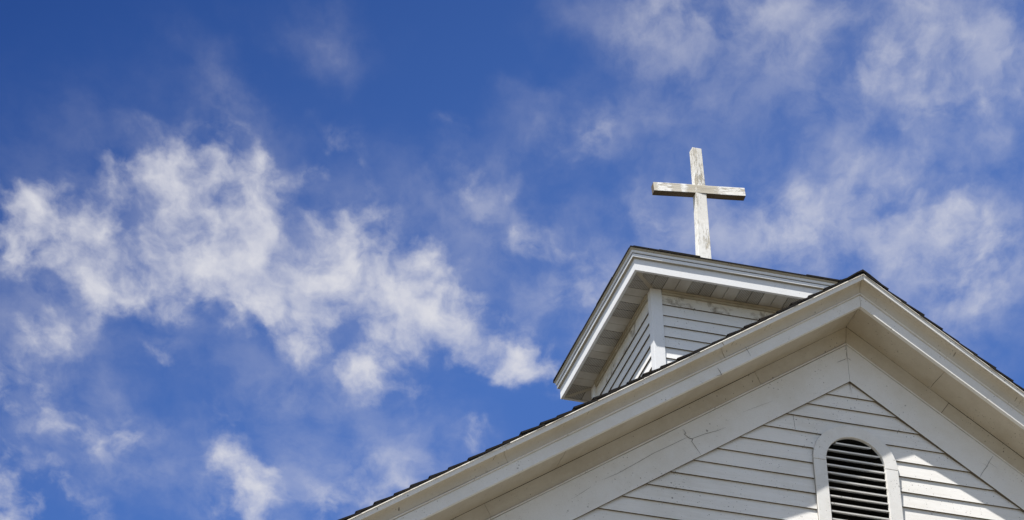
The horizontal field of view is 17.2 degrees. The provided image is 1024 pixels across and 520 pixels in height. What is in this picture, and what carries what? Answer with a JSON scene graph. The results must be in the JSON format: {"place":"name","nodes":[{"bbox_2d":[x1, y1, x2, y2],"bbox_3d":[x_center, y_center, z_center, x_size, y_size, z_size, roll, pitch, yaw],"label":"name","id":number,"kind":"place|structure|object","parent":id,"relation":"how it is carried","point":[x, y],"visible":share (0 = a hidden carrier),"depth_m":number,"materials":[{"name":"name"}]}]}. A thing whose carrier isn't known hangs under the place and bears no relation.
{"place":"outdoors","nodes":[
{"label":"outdoors","id":0,"kind":"place"},
{"bbox_2d":[0,0,1023,519],"label":"sky","id":1,"kind":"structure","parent":0,"point":[260,259],"materials":[{"name":"blue"}]},
{"bbox_2d":[338,245,1023,519],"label":"church","id":2,"kind":"structure","parent":0,"point":[699,387],"depth_m":20.09,"materials":[{"name":"white paint"}]},
{"bbox_2d":[651,147,745,258],"bbox_3d":[1.317,-0.237,23.641,0.672,1.336,0.071,7,-37,-11],"label":"cross","id":3,"kind":"object","parent":2,"relation":"on","point":[699,191],"visible":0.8,"depth_m":23.77,"materials":[{"name":"paint"}]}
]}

